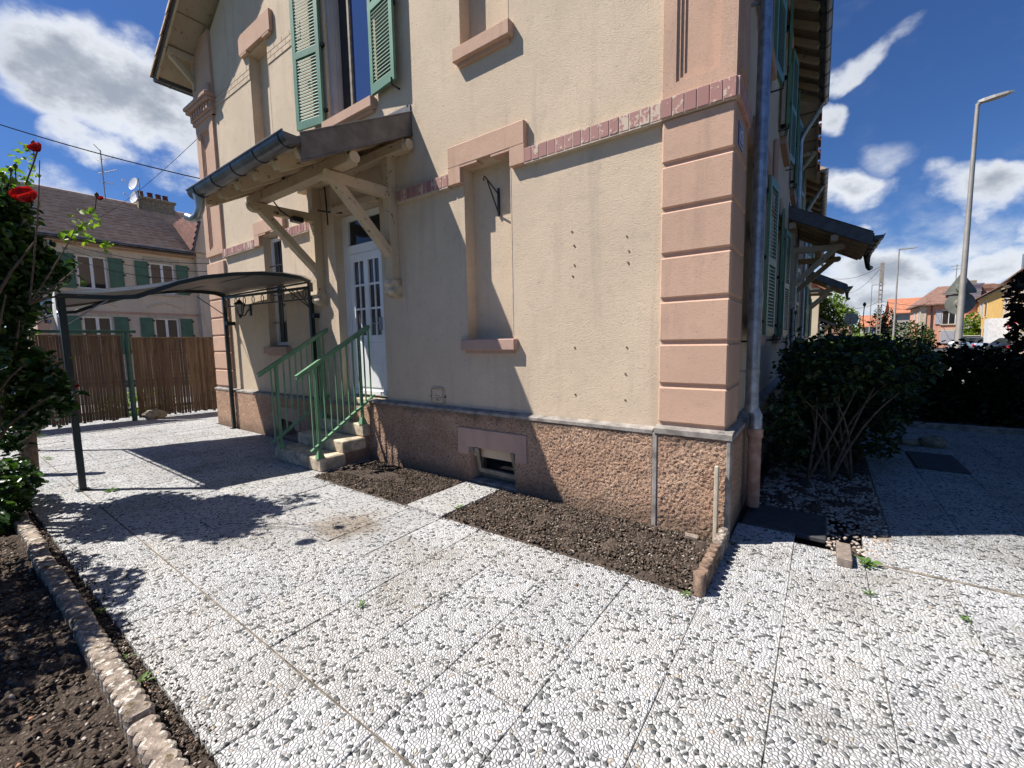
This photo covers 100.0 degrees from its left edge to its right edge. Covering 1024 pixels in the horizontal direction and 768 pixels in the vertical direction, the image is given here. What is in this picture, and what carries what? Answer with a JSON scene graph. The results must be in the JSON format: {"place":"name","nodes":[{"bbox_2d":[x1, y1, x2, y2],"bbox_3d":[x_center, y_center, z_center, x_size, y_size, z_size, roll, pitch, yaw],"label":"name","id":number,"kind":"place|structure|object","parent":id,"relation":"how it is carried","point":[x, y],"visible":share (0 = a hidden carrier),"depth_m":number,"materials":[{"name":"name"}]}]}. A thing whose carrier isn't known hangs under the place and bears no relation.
{"place":"outdoors","nodes":[
{"label":"outdoors","id":0,"kind":"place"},
{"bbox_2d":[2,381,211,403],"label":"side street","id":1,"kind":"structure","parent":0,"point":[136,391],"depth_m":18.35,"materials":[{"name":"grey asphalt"}]},
{"bbox_2d":[46,396,199,412],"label":"pavement","id":2,"kind":"structure","parent":0,"point":[137,403],"depth_m":13.38,"materials":[{"name":"grey concrete"}]},
{"bbox_2d":[58,375,215,420],"bbox_3d":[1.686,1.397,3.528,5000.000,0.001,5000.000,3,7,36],"label":"ground","id":3,"kind":"structure","parent":0,"point":[134,384],"depth_m":21.09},
{"bbox_2d":[0,144,214,382],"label":"neighbour house","id":4,"kind":"structure","parent":3,"relation":"on","point":[156,229],"depth_m":22.69,"materials":[{"name":"beige paint"}]},
{"bbox_2d":[75,254,107,288],"bbox_3d":[-20.618,-5.457,21.073,0.070,1.620,1.090,3,7,36],"label":"window frame","id":5,"kind":"structure","parent":4,"relation":"in","point":[95,277],"depth_m":21.08,"materials":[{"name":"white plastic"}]},
{"bbox_2d":[82,316,114,353],"bbox_3d":[-20.564,-2.402,21.369,0.070,1.900,1.090,3,7,36],"label":"window frame","id":6,"kind":"structure","parent":4,"relation":"in","point":[89,322],"depth_m":21.29,"materials":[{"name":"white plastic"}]},
{"bbox_2d":[63,254,176,278],"bbox_3d":[-14.936,-4.617,16.450,14.128,2.468,0.022,2,6,31],"label":"overhead cable","id":7,"kind":"object","parent":4,"relation":"attached to","point":[125,273],"visible":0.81,"depth_m":16.28,"materials":[{"name":"black rubber"}]},
{"bbox_2d":[67,248,206,271],"bbox_3d":[-14.857,-4.882,16.450,14.060,2.528,0.016,2,6,31],"label":"overhead cable","id":8,"kind":"object","parent":4,"relation":"attached to","point":[142,267],"visible":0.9,"depth_m":15.64,"materials":[{"name":"black rubber"}]},
{"bbox_2d":[71,244,208,263],"bbox_3d":[-14.857,-5.116,16.450,14.061,2.538,0.018,2,6,31],"label":"overhead cable","id":9,"kind":"object","parent":4,"relation":"attached to","point":[149,260],"visible":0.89,"depth_m":15.26,"materials":[{"name":"black rubber"}]},
{"bbox_2d":[101,139,196,216],"bbox_3d":[-17.374,-8.382,19.134,22.096,1.594,0.013,4,7,39],"label":"overhead cable","id":10,"kind":"object","parent":4,"relation":"attached to","point":[154,177],"visible":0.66,"depth_m":15.18,"materials":[{"name":"black rubber"}]},
{"bbox_2d":[149,262,175,293],"bbox_3d":[-18.991,-5.703,23.314,0.070,1.620,1.090,3,7,36],"label":"window frame","id":11,"kind":"structure","parent":4,"relation":"in","point":[167,273],"depth_m":23.25,"materials":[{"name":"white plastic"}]},
{"bbox_2d":[154,318,179,350],"bbox_3d":[-18.937,-2.648,23.609,0.070,1.900,1.090,3,7,36],"label":"window frame","id":12,"kind":"structure","parent":4,"relation":"in","point":[164,327],"depth_m":23.55,"materials":[{"name":"white plastic"}]},
{"bbox_2d":[149,0,885,539],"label":"town house","id":13,"kind":"structure","parent":3,"relation":"on","point":[597,316],"depth_m":4.62,"materials":[{"name":"paint"}]},
{"bbox_2d":[0,124,199,178],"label":"overhead cable","id":14,"kind":"object","parent":13,"relation":"attached to","point":[100,153],"visible":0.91,"depth_m":12.85,"materials":[{"name":"black rubber"}]},
{"bbox_2d":[234,298,251,317],"bbox_3d":[-4.940,-1.385,7.856,0.188,0.360,0.277,1,6,16],"label":"wall lantern","id":15,"kind":"object","parent":13,"relation":"attached to","point":[239,304],"depth_m":7.79,"materials":[{"name":"black metal"}]},
{"bbox_2d":[270,237,287,345],"bbox_3d":[-3.972,-1.609,7.505,0.630,1.860,0.060,3,7,36],"label":"window frame","id":16,"kind":"structure","parent":13,"relation":"in","point":[274,250],"depth_m":7.60,"materials":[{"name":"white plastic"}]},
{"bbox_2d":[325,0,374,115],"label":"window frame","id":17,"kind":"structure","parent":13,"relation":"in","point":[347,23],"depth_m":5.96,"materials":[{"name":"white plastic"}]},
{"bbox_2d":[349,249,387,396],"bbox_3d":[-2.060,-0.846,6.139,0.750,2.035,0.139,3,7,36],"label":"door leaf","id":18,"kind":"structure","parent":13,"relation":"in","point":[365,267],"depth_m":6.11,"materials":[{"name":"white plastic"}]},
{"bbox_2d":[430,387,445,404],"bbox_3d":[-0.910,0.145,5.263,0.270,0.216,0.021,3,7,36],"label":"meter hatch","id":19,"kind":"object","parent":13,"relation":"attached to","point":[437,396],"visible":1,"depth_m":5.26,"materials":[{"name":"beige metal"}]},
{"bbox_2d":[470,447,480,453],"bbox_3d":[-0.410,0.755,4.944,0.095,0.070,0.118,3,7,36],"label":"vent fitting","id":20,"kind":"object","parent":13,"relation":"attached to","point":[472,449],"visible":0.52,"depth_m":4.91,"materials":[{"name":"grey metal"}]},
{"bbox_2d":[482,176,499,216],"bbox_3d":[-0.220,-1.993,4.561,0.020,0.357,0.276,3,7,36],"label":"hanging basket bracket","id":21,"kind":"object","parent":13,"relation":"attached to","point":[498,196],"visible":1,"depth_m":4.64,"materials":[{"name":"black metal"}]},
{"bbox_2d":[475,447,515,481],"bbox_3d":[-0.153,0.899,4.859,0.622,0.420,0.298,3,7,36],"label":"cellar window","id":22,"kind":"structure","parent":13,"relation":"in","point":[489,467],"depth_m":4.95,"materials":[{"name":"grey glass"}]},
{"bbox_2d":[738,121,743,151],"bbox_3d":[1.771,-1.916,3.326,0.016,0.170,0.190,3,7,36],"label":"house number plate","id":23,"kind":"object","parent":13,"relation":"attached to","point":[740,135],"visible":0.99,"depth_m":3.30,"materials":[{"name":"blue metal"}]},
{"bbox_2d":[809,283,837,339],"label":"rowhouse","id":24,"kind":"structure","parent":3,"relation":"on","point":[815,324],"depth_m":38.81,"materials":[{"name":"beige paint"}]},
{"bbox_2d":[799,166,852,345],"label":"next rowhouse","id":25,"kind":"structure","parent":3,"relation":"on","point":[816,195],"depth_m":15.75,"materials":[{"name":"beige paint"}]},
{"bbox_2d":[819,292,865,334],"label":"light green tree","id":26,"kind":"object","parent":3,"relation":"on","point":[840,311],"visible":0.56,"depth_m":43.66,"materials":[{"name":"green plant"}]},
{"bbox_2d":[844,313,858,333],"bbox_3d":[22.145,-3.037,28.100,0.800,3.247,0.105,3,7,36],"label":"octagonal sign","id":27,"kind":"object","parent":3,"relation":"on","point":[851,318],"visible":0.74,"depth_m":27.99,"materials":[{"name":"metal"}]},
{"bbox_2d":[868,305,887,339],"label":"dark conifer","id":28,"kind":"object","parent":3,"relation":"on","point":[882,323],"visible":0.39,"depth_m":61.79,"materials":[{"name":"green plant"}]},
{"bbox_2d":[881,308,898,337],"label":"dark conifer","id":29,"kind":"object","parent":3,"relation":"on","point":[890,322],"visible":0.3,"depth_m":61.80,"materials":[{"name":"green plant"}]},
{"bbox_2d":[51,407,863,557],"bbox_3d":[2.337,1.049,6.119,26.000,0.001,23.000,3,7,36],"label":"bed base","id":30,"kind":"object","parent":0,"point":[849,539],"depth_m":3.60,"materials":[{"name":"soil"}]},
{"bbox_2d":[13,514,35,537],"bbox_3d":[-4.385,1.301,3.858,0.529,0.149,0.109,3,7,36],"label":"scalloped edging","id":31,"kind":"object","parent":30,"relation":"on","point":[25,523],"visible":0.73,"depth_m":3.79,"materials":[{"name":"beige concrete"}]},
{"bbox_2d":[20,528,48,549],"bbox_3d":[-3.944,1.325,3.546,0.530,0.146,0.107,3,7,36],"label":"scalloped edging","id":32,"kind":"object","parent":30,"relation":"on","point":[32,537],"visible":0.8,"depth_m":3.52,"materials":[{"name":"beige concrete"}]},
{"bbox_2d":[27,545,56,578],"bbox_3d":[-3.517,1.350,3.217,0.526,0.144,0.108,3,7,36],"label":"scalloped edging","id":33,"kind":"object","parent":30,"relation":"on","point":[41,557],"visible":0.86,"depth_m":3.18,"materials":[{"name":"beige concrete"}]},
{"bbox_2d":[41,565,75,599],"bbox_3d":[-3.073,1.375,2.910,0.526,0.138,0.109,3,7,36],"label":"scalloped edging","id":34,"kind":"object","parent":30,"relation":"on","point":[56,580],"visible":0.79,"depth_m":2.88,"materials":[{"name":"beige concrete"}]},
{"bbox_2d":[0,526,143,767],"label":"flower bed","id":35,"kind":"object","parent":30,"relation":"on","point":[103,711],"visible":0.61,"depth_m":1.99,"materials":[{"name":"soil"}]},
{"bbox_2d":[0,457,48,534],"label":"hydrangea bush","id":36,"kind":"object","parent":35,"relation":"on","point":[17,490],"visible":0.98,"depth_m":4.12,"materials":[{"name":"green plant"}]},
{"bbox_2d":[0,140,113,473],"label":"rose tree","id":37,"kind":"object","parent":35,"relation":"on","point":[32,269],"visible":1,"depth_m":4.06,"materials":[{"name":"green plant"}]},
{"bbox_2d":[0,543,131,767],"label":"soil pebbles","id":38,"kind":"object","parent":35,"relation":"on","point":[12,696],"visible":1,"depth_m":2.09,"materials":[{"name":"stone"}]},
{"bbox_2d":[55,588,96,631],"bbox_3d":[-2.635,1.398,2.596,0.530,0.138,0.110,3,7,36],"label":"scalloped edging","id":39,"kind":"object","parent":30,"relation":"on","point":[72,605],"visible":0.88,"depth_m":2.56,"materials":[{"name":"beige concrete"}]},
{"bbox_2d":[73,620,120,676],"bbox_3d":[-2.200,1.420,2.276,0.527,0.140,0.108,3,7,36],"label":"scalloped edging","id":40,"kind":"object","parent":30,"relation":"on","point":[96,646],"visible":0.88,"depth_m":2.25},
{"bbox_2d":[26,508,217,767],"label":"soil strip","id":41,"kind":"object","parent":30,"relation":"on","point":[206,762],"visible":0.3,"depth_m":2.09,"materials":[{"name":"brown soil"}]},
{"bbox_2d":[93,606,105,614],"bbox_3d":[-2.529,1.392,2.633,0.067,0.027,0.076,-6,8,-43],"label":"weed","id":42,"kind":"object","parent":41,"relation":"on","point":[100,611],"visible":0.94,"depth_m":2.63,"materials":[{"name":"green plant"}]},
{"bbox_2d":[39,531,208,767],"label":"soil pebbles","id":43,"kind":"object","parent":41,"relation":"on","point":[165,711],"visible":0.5,"depth_m":2.23,"materials":[{"name":"stone"}]},
{"bbox_2d":[41,530,216,767],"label":"soil crumbs","id":44,"kind":"object","parent":41,"relation":"on","point":[193,745],"visible":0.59,"depth_m":2.12,"materials":[{"name":"brown soil"}]},
{"bbox_2d":[137,671,155,681],"bbox_3d":[-1.800,1.431,2.080,0.098,0.032,0.108,3,7,36],"label":"weed","id":45,"kind":"object","parent":41,"relation":"on","point":[143,676],"visible":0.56,"depth_m":2.10,"materials":[{"name":"green plant"}]},
{"bbox_2d":[96,657,155,738],"bbox_3d":[-1.764,1.437,1.956,0.530,0.150,0.109,3,7,36],"label":"scalloped edging","id":46,"kind":"object","parent":30,"relation":"on","point":[126,697],"visible":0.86,"depth_m":1.91,"materials":[{"name":"beige concrete"}]},
{"bbox_2d":[104,390,175,415],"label":"undergrowth","id":47,"kind":"object","parent":30,"relation":"on","point":[130,414],"visible":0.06,"depth_m":10.66,"materials":[{"name":"green plant"}]},
{"bbox_2d":[127,714,189,767],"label":"scalloped edging","id":48,"kind":"object","parent":30,"relation":"on","point":[152,743],"visible":0.98,"depth_m":1.67,"materials":[{"name":"beige concrete"}]},
{"bbox_2d":[445,490,711,596],"bbox_3d":[0.529,1.241,3.684,2.240,0.071,0.895,3,7,36],"label":"flower bed","id":49,"kind":"object","parent":30,"relation":"on","point":[648,577],"visible":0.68,"depth_m":3.41,"materials":[{"name":"soil"}]},
{"bbox_2d":[452,490,708,588],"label":"soil pebbles","id":50,"kind":"object","parent":49,"relation":"on","point":[593,534],"visible":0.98,"depth_m":3.50,"materials":[{"name":"stone"}]},
{"bbox_2d":[685,533,698,540],"bbox_3d":[1.433,1.217,3.424,0.108,0.038,0.056,3,7,36],"label":"brick fragment","id":51,"kind":"object","parent":49,"relation":"on","point":[691,536],"visible":1,"depth_m":3.41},
{"bbox_2d":[693,527,728,598],"bbox_3d":[1.410,1.246,3.014,0.082,0.195,0.838,3,7,36],"label":"palisade edging","id":52,"kind":"object","parent":49,"relation":"on","point":[705,571],"visible":0.86,"depth_m":2.87,"materials":[{"name":"beige concrete"}]},
{"bbox_2d":[712,466,719,540],"bbox_3d":[1.594,0.943,3.356,0.025,0.620,0.065,3,7,36],"label":"post","id":53,"kind":"object","parent":49,"relation":"on","point":[716,499],"visible":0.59,"depth_m":3.33,"materials":[{"name":"wood"}]},
{"bbox_2d":[759,419,880,522],"bbox_3d":[4.332,0.938,6.116,1.030,0.102,5.450,3,7,36],"label":"shrub bed","id":54,"kind":"object","parent":30,"relation":"on","point":[814,506],"visible":0.38,"depth_m":4.55,"materials":[{"name":"soil"}]},
{"bbox_2d":[759,462,887,527],"bbox_3d":[3.232,1.109,4.558,1.005,0.044,1.714,3,7,36],"label":"gravel patch","id":55,"kind":"object","parent":54,"relation":"on","point":[832,510],"visible":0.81,"depth_m":4.34,"materials":[{"name":"grey gravel"}]},
{"bbox_2d":[761,302,948,480],"bbox_3d":[4.177,0.009,5.307,1.711,2.038,3.079,3,7,36],"label":"shaded rose bush","id":56,"kind":"object","parent":54,"relation":"on","point":[874,366],"visible":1,"depth_m":4.87,"materials":[{"name":"green plant"}]},
{"bbox_2d":[837,418,1023,435],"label":"path kerb","id":57,"kind":"structure","parent":30,"relation":"on","point":[981,429],"depth_m":7.10,"materials":[{"name":"grey concrete"}]},
{"bbox_2d":[0,407,1023,767],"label":"patio paving","id":58,"kind":"structure","parent":0,"point":[430,643],"depth_m":2.45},
{"bbox_2d":[0,335,129,426],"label":"slat fence","id":59,"kind":"object","parent":58,"relation":"on","point":[95,403],"visible":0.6,"depth_m":9.24,"materials":[{"name":"brown wood"}]},
{"bbox_2d":[30,330,137,420],"bbox_3d":[-9.629,-0.056,8.489,3.452,2.020,0.122,-6,8,-44],"label":"green fence frame","id":60,"kind":"object","parent":58,"relation":"on","point":[130,374],"visible":0.9,"depth_m":9.51,"materials":[{"name":"green metal"}]},
{"bbox_2d":[46,528,245,767],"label":"spilled soil","id":61,"kind":"structure","parent":58,"relation":"on","point":[183,710],"depth_m":2.33,"materials":[{"name":"brown soil"}]},
{"bbox_2d":[116,350,185,417],"bbox_3d":[-8.505,-0.044,10.084,0.008,1.550,1.504,3,7,36],"label":"fence","id":62,"kind":"object","parent":58,"relation":"on","point":[127,382],"visible":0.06,"depth_m":9.76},
{"bbox_2d":[142,409,166,419],"bbox_3d":[-8.217,0.704,9.876,0.279,0.292,0.460,3,7,36],"label":"field stone","id":63,"kind":"object","parent":58,"relation":"on","point":[150,414],"visible":0.9,"depth_m":9.78,"materials":[{"name":"beige stone"}]},
{"bbox_2d":[131,337,217,417],"bbox_3d":[-7.027,-0.297,11.121,4.125,1.840,0.057,-6,8,-44],"label":"slat fence","id":64,"kind":"object","parent":58,"relation":"on","point":[205,374],"visible":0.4,"depth_m":10.19,"materials":[{"name":"brown wood"}]},
{"bbox_2d":[37,271,319,491],"bbox_3d":[-5.375,-0.298,6.738,3.940,2.687,2.790,3,7,36],"label":"garden canopy","id":65,"kind":"object","parent":58,"relation":"on","point":[222,285],"visible":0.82,"depth_m":6.38,"materials":[{"name":"metal"},{"name":"dark painted metal"}]},
{"bbox_2d":[11,432,415,767],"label":"sand joint","id":66,"kind":"object","parent":58,"relation":"on","point":[264,642],"visible":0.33,"depth_m":2.24,"materials":[{"name":"beige sand"}]},
{"bbox_2d":[275,417,369,471],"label":"entrance steps","id":67,"kind":"structure","parent":58,"relation":"on","point":[347,443],"depth_m":5.92,"materials":[{"name":"concrete"}]},
{"bbox_2d":[256,328,331,448],"bbox_3d":[-3.098,0.030,6.242,0.090,1.709,1.120,3,7,36],"label":"stair railing","id":68,"kind":"object","parent":67,"relation":"on","point":[274,365],"visible":0.91,"depth_m":6.17,"materials":[{"name":"green metal"}]},
{"bbox_2d":[294,325,375,459],"bbox_3d":[-2.288,0.072,5.657,0.090,1.709,1.120,3,7,36],"label":"stair railing","id":69,"kind":"object","parent":67,"relation":"on","point":[319,361],"visible":1,"depth_m":5.64,"materials":[{"name":"green metal"}]},
{"bbox_2d":[315,460,463,505],"bbox_3d":[-1.510,1.136,5.153,1.780,0.062,0.895,3,7,36],"label":"flower bed","id":70,"kind":"object","parent":58,"relation":"on","point":[438,486],"visible":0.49,"depth_m":4.93,"materials":[{"name":"soil"}]},
{"bbox_2d":[331,465,402,481],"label":"soil ridges","id":71,"kind":"object","parent":70,"relation":"on","point":[353,470],"visible":0.96,"depth_m":5.33,"materials":[{"name":"brown soil"}]},
{"bbox_2d":[335,462,461,502],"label":"soil pebbles","id":72,"kind":"object","parent":70,"relation":"on","point":[393,481],"visible":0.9,"depth_m":5.00,"materials":[{"name":"stone"}]},
{"bbox_2d":[437,482,501,502],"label":"spilled soil","id":73,"kind":"structure","parent":58,"relation":"on","point":[473,495],"depth_m":4.62,"materials":[{"name":"brown soil"}]},
{"bbox_2d":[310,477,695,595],"bbox_3d":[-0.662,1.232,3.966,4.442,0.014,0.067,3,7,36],"label":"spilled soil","id":74,"kind":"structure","parent":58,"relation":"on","point":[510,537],"depth_m":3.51,"materials":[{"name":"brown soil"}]},
{"bbox_2d":[741,504,826,543],"bbox_3d":[2.399,1.208,3.784,0.600,0.044,0.561,3,7,36],"label":"concrete cover","id":75,"kind":"object","parent":58,"relation":"on","point":[805,526],"visible":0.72,"depth_m":3.72,"materials":[{"name":"grey concrete"}]},
{"bbox_2d":[836,542,852,568],"bbox_3d":[2.400,1.233,3.106,0.086,0.062,0.295,3,7,36],"label":"paver block","id":76,"kind":"object","parent":58,"relation":"on","point":[843,555],"depth_m":3.04,"materials":[{"name":"beige stone"}]},
{"bbox_2d":[825,517,894,562],"bbox_3d":[2.744,1.233,3.426,0.455,0.038,0.841,3,7,36],"label":"gravel patch","id":77,"kind":"object","parent":58,"relation":"on","point":[877,528],"visible":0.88,"depth_m":3.49,"materials":[{"name":"beige gravel"}]},
{"bbox_2d":[856,556,883,568],"bbox_3d":[2.488,1.251,2.989,0.155,0.049,0.138,3,7,36],"label":"weed","id":78,"kind":"object","parent":58,"relation":"on","point":[867,561],"visible":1,"depth_m":3.00,"materials":[{"name":"green plant"}]},
{"bbox_2d":[898,439,919,445],"bbox_3d":[5.833,0.852,6.323,0.240,0.101,0.192,3,7,36],"label":"garden stone","id":79,"kind":"object","parent":58,"relation":"on","point":[912,442],"visible":0.89,"depth_m":6.25,"materials":[{"name":"grey stone"}]},
{"bbox_2d":[917,436,947,447],"bbox_3d":[6.059,0.830,6.196,0.314,0.182,0.256,3,7,36],"label":"garden stone","id":80,"kind":"object","parent":58,"relation":"on","point":[935,441],"visible":0.97,"depth_m":6.11,"materials":[{"name":"grey stone"}]},
{"bbox_2d":[906,451,971,474],"bbox_3d":[5.363,0.990,5.435,0.460,0.032,0.950,3,7,36],"label":"drain cover","id":81,"kind":"object","parent":58,"relation":"on","point":[937,462],"visible":0.98,"depth_m":5.36,"materials":[{"name":"grey metal"}]},
{"bbox_2d":[871,563,1023,597],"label":"sand joint","id":82,"kind":"object","parent":58,"relation":"on","point":[950,580],"depth_m":2.81,"materials":[{"name":"beige sand"}]},
{"bbox_2d":[1000,271,1023,427],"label":"plum leaved shrub","id":83,"kind":"object","parent":58,"relation":"on","point":[1016,312],"visible":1,"depth_m":5.03,"materials":[{"name":"purple plant"}]},
{"bbox_2d":[0,0,1023,327],"label":"sky","id":84,"kind":"structure","parent":0,"point":[908,78],"materials":[{"name":"blue"}]},
{"bbox_2d":[859,315,889,335],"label":"red roofed house","id":85,"kind":"structure","parent":0,"point":[866,318],"depth_m":84.66,"materials":[{"name":"tile"}]},
{"bbox_3d":[8.731,0.633,7.603,6.400,0.115,2.050,3,7,36],"label":"hedge bed","id":86,"kind":"object","parent":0,"visible":0},
{"bbox_2d":[783,338,1023,426],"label":"evergreen hedge","id":87,"kind":"object","parent":86,"relation":"on","point":[987,389],"visible":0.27,"depth_m":7.37,"materials":[{"name":"green plant"}]},
{"bbox_2d":[814,340,1022,381],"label":"garden fence","id":88,"kind":"object","parent":86,"relation":"on","point":[918,342],"visible":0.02,"depth_m":8.48,"materials":[{"name":"grey metal"}]},
{"label":"pavement","id":89,"kind":"structure","parent":0,"visible":0},
{"bbox_2d":[823,326,853,335],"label":"distant house","id":90,"kind":"structure","parent":89,"relation":"on","point":[837,331],"depth_m":123.16,"materials":[{"name":"tile"}]},
{"bbox_2d":[831,331,898,343],"bbox_3d":[27.730,-3.104,33.688,4.892,2.042,4.628,3,7,36],"label":"street hedge","id":91,"kind":"object","parent":89,"relation":"on","point":[857,334],"visible":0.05,"depth_m":33.35,"materials":[{"name":"green plant"}]},
{"bbox_2d":[868,284,884,334],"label":"street lamp","id":92,"kind":"object","parent":89,"relation":"on","point":[870,307],"visible":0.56,"depth_m":60.04,"materials":[{"name":"metal"}]},
{"bbox_2d":[875,263,884,334],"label":"utility pole","id":93,"kind":"object","parent":89,"relation":"on","point":[881,275],"visible":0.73,"depth_m":40.80,"materials":[{"name":"concrete"}]},
{"bbox_2d":[892,247,917,339],"bbox_3d":[30.941,-6.398,33.916,1.185,8.483,0.260,1,6,24],"label":"street lamp","id":94,"kind":"object","parent":89,"relation":"on","point":[894,320],"visible":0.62,"depth_m":34.00,"materials":[{"name":"metal"}]},
{"bbox_2d":[952,90,1013,371],"bbox_3d":[13.143,-3.796,12.057,0.774,8.147,0.275,3,7,36],"label":"street lamp","id":95,"kind":"object","parent":89,"relation":"on","point":[962,294],"visible":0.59,"depth_m":12.10,"materials":[{"name":"metal"}]},
{"bbox_2d":[944,293,975,313],"bbox_3d":[12.968,-2.337,12.414,0.640,0.640,0.190,3,7,36],"label":"round sign","id":96,"kind":"object","parent":95,"relation":"attached to","point":[951,303],"visible":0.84,"depth_m":12.49,"materials":[{"name":"metal"}]},
{"bbox_2d":[942,275,979,294],"bbox_3d":[12.957,-2.922,12.357,0.760,0.625,0.190,3,7,36],"label":"warning sign","id":97,"kind":"object","parent":95,"relation":"attached to","point":[953,288],"visible":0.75,"depth_m":12.43,"materials":[{"name":"grey metal"}]},
{"label":"pavement","id":98,"kind":"structure","parent":0,"visible":0},
{"bbox_2d":[885,297,921,340],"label":"red roofed house","id":99,"kind":"structure","parent":98,"relation":"on","point":[903,315],"depth_m":79.79,"materials":[{"name":"tile"}]},
{"bbox_2d":[963,281,1008,336],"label":"yellow house","id":100,"kind":"structure","parent":98,"relation":"on","point":[990,305],"depth_m":46.52,"materials":[{"name":"paint"}]},
{"bbox_2d":[963,312,980,335],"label":"wall creeper","id":101,"kind":"object","parent":100,"relation":"attached to","point":[975,325],"depth_m":51.37,"materials":[{"name":"green plant"}]},
{"label":"main street","id":102,"kind":"structure","parent":0,"visible":0},
{"bbox_2d":[888,320,936,351],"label":"grey green shrub","id":103,"kind":"object","parent":102,"relation":"on","point":[927,336],"visible":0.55,"depth_m":40.43,"materials":[{"name":"green plant"}]},
{"bbox_2d":[906,264,996,347],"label":"pink house","id":104,"kind":"structure","parent":102,"relation":"on","point":[939,318],"depth_m":56.34,"materials":[{"name":"paint"}]},
{"bbox_2d":[941,310,955,323],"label":"window","id":105,"kind":"structure","parent":104,"relation":"in","point":[947,317],"depth_m":55.63,"materials":[{"name":"white glass"}]},
{"bbox_2d":[947,335,980,347],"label":"parked car","id":106,"kind":"object","parent":102,"relation":"on","point":[952,342],"visible":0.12,"depth_m":45.22,"materials":[{"name":"white metal"}]},
{"bbox_2d":[962,337,983,350],"bbox_3d":[43.286,-3.651,40.037,1.910,1.442,4.230,2,6,29],"label":"parked car","id":107,"kind":"object","parent":102,"relation":"on","point":[975,340],"visible":0.2,"depth_m":38.95,"materials":[{"name":"silver metal"}]},
{"bbox_2d":[985,338,1010,353],"bbox_3d":[39.522,-2.969,33.994,1.910,1.382,4.230,2,6,30],"label":"parked car","id":108,"kind":"object","parent":102,"relation":"on","point":[1003,341],"visible":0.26,"depth_m":33.78,"materials":[{"name":"grey metal"}]},
{"bbox_2d":[983,254,1023,353],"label":"cream house","id":109,"kind":"structure","parent":102,"relation":"on","point":[994,329],"depth_m":36.11,"materials":[{"name":"plaster"},{"name":"red tile"},{"name":"glass"}]}
]}

